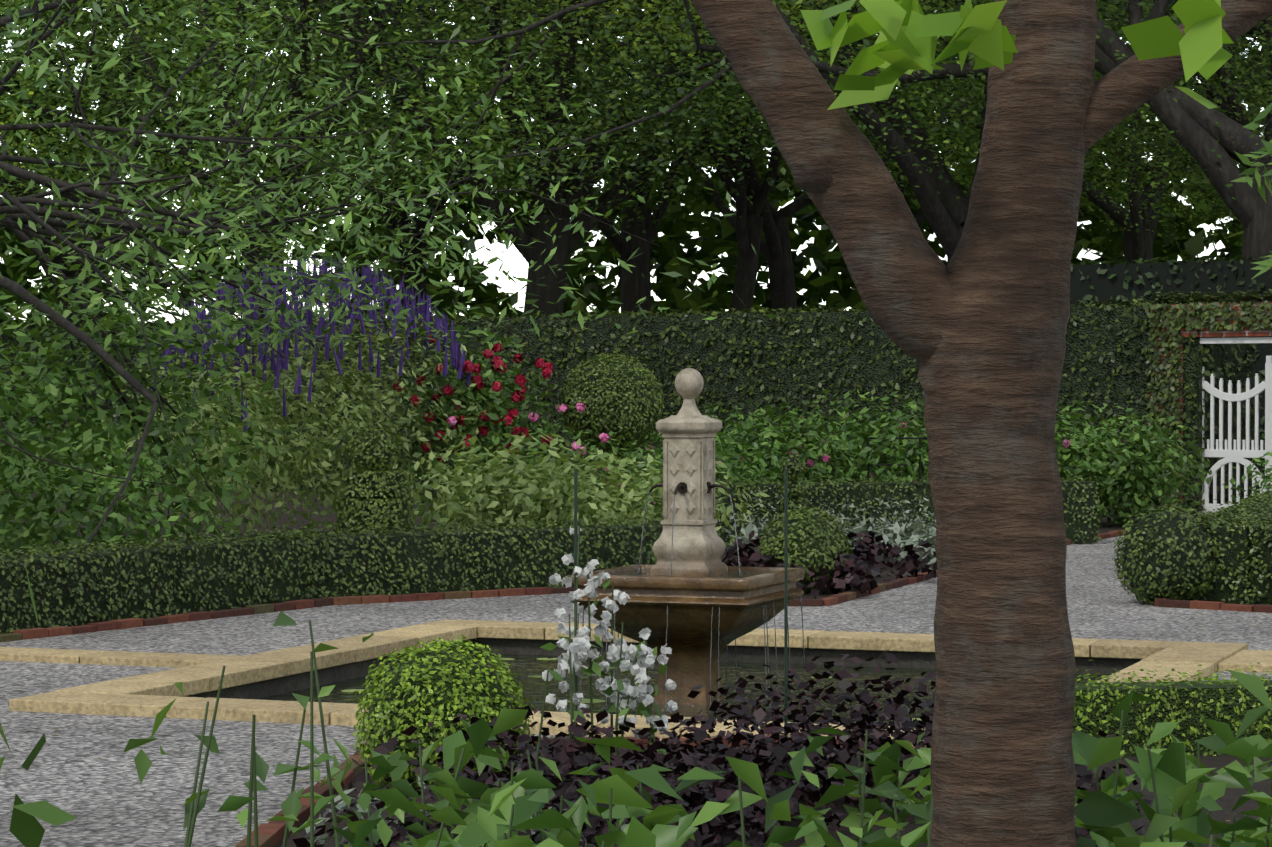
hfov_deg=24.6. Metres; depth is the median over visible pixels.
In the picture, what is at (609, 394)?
topiary standard
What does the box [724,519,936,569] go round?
lambs ear
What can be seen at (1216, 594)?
hedge
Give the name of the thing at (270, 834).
brick edging
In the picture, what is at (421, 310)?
wisteria flowers
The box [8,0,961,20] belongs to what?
canopy top tree
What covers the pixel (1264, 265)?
tree
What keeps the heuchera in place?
on the bed soil
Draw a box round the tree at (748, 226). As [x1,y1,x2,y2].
[237,0,972,312]
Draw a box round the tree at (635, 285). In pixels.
[504,0,1086,314]
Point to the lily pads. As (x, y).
(540, 676)
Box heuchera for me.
[721,530,936,598]
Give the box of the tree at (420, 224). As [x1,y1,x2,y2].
[104,0,715,316]
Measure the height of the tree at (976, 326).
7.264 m
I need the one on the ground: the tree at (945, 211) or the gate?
the tree at (945, 211)
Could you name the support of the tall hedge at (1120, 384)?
on the ground
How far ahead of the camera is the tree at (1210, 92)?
43.75 m
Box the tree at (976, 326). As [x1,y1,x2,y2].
[690,0,1271,846]
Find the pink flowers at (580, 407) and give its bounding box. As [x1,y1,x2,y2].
[447,402,1130,507]
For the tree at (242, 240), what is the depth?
23.50 m
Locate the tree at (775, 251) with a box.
[369,0,1268,311]
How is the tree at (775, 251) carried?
on the ground
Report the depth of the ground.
15.12 m
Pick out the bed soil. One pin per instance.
(1227, 801)
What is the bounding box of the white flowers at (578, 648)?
[542,526,677,737]
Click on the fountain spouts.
(681, 488)
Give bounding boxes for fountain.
[570,415,804,705]
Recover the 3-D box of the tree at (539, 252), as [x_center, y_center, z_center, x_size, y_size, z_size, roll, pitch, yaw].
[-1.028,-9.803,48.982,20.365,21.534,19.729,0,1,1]
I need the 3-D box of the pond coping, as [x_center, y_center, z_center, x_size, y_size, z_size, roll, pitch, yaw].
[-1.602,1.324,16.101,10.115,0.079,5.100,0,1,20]
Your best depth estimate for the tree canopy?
43.50 m
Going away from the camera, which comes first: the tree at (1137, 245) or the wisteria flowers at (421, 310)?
the wisteria flowers at (421, 310)
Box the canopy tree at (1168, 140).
[0,0,1271,291]
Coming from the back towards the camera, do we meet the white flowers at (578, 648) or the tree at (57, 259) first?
the tree at (57, 259)
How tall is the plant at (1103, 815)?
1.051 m
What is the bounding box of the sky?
[0,0,1263,322]
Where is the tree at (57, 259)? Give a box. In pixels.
[0,0,532,322]
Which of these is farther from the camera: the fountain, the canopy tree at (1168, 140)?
the canopy tree at (1168, 140)
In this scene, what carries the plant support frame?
on the bed soil
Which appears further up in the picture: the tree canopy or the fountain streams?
the tree canopy
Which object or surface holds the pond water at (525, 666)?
in the pond walls at (339, 673)
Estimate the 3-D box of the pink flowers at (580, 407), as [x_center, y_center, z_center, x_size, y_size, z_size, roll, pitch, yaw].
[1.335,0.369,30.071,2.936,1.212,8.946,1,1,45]
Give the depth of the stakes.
10.74 m
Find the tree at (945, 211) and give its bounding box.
[59,0,1271,263]
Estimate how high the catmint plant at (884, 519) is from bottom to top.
0.597 m
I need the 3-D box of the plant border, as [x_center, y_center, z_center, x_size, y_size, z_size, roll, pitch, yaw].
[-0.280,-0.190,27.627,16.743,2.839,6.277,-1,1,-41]
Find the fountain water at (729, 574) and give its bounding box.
[609,568,775,577]
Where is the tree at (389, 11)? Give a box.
[0,0,717,318]
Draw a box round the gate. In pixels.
[1200,337,1271,513]
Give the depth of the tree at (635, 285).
52.66 m
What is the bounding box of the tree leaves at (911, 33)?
[800,0,1232,109]
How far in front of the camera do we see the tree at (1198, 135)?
40.58 m
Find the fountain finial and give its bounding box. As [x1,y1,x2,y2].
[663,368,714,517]
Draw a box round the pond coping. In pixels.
[0,619,1271,747]
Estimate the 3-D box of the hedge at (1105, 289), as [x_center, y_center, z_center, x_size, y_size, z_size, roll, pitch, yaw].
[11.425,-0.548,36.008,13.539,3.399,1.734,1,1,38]
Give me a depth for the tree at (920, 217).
59.57 m
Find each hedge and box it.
[0,296,1263,518]
[0,454,1271,633]
[353,635,1271,798]
[1070,253,1271,496]
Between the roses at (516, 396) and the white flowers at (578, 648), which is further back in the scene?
the roses at (516, 396)
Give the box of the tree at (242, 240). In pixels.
[0,0,799,550]
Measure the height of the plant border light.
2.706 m
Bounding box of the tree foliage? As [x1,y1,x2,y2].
[0,0,1269,325]
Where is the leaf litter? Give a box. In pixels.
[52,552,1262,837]
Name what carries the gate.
attached to the brick wall at (1244, 332)
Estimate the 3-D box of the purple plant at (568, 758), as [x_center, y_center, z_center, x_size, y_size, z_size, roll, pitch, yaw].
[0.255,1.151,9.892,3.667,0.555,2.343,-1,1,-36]
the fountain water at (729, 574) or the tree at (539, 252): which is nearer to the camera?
the fountain water at (729, 574)
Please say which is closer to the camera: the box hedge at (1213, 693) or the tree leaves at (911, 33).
the tree leaves at (911, 33)
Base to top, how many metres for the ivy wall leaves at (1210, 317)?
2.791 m
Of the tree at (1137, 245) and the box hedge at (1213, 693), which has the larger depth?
the tree at (1137, 245)
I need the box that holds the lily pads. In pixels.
[342,658,920,723]
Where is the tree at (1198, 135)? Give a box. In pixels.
[302,0,1271,259]
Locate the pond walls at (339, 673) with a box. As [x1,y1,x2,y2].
[184,638,1141,698]
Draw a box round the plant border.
[0,241,1271,555]
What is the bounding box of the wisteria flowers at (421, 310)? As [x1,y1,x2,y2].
[114,256,473,443]
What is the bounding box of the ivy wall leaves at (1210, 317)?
[1145,287,1271,513]
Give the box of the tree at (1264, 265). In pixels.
[1230,102,1271,292]
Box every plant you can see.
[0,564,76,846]
[123,525,1271,846]
[292,649,1151,846]
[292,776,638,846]
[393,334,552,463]
[722,490,936,543]
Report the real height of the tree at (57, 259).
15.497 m
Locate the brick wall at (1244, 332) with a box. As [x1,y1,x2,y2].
[1151,302,1271,506]
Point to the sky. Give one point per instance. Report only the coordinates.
(512, 258)
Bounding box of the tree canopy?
[0,0,960,203]
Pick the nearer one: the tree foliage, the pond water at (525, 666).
the pond water at (525, 666)
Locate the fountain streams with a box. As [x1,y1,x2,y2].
[578,492,805,713]
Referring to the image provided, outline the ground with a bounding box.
[0,536,1271,846]
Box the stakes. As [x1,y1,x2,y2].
[574,469,787,770]
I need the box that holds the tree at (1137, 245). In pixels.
[262,0,1269,262]
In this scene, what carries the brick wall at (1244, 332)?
on the ground
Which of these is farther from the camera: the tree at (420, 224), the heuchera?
the tree at (420, 224)
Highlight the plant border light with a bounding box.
[81,279,772,547]
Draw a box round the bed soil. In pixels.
[3,483,1271,846]
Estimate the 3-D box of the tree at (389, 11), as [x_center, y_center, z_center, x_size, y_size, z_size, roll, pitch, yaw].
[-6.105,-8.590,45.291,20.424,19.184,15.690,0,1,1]
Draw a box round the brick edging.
[0,530,1271,846]
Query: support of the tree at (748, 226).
on the ground
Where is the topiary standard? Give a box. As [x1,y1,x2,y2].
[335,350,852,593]
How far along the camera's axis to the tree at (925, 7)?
47.42 m
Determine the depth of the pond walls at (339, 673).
17.27 m
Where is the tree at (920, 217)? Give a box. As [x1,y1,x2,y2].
[578,0,985,226]
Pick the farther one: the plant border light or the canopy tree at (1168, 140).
the canopy tree at (1168, 140)
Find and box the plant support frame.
[867,437,928,481]
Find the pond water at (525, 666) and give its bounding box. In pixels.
[257,653,1108,724]
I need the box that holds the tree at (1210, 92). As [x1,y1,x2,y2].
[1098,0,1271,212]
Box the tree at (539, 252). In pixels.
[57,0,1156,316]
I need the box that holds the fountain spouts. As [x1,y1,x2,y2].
[649,482,729,493]
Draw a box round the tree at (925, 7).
[62,0,1241,233]

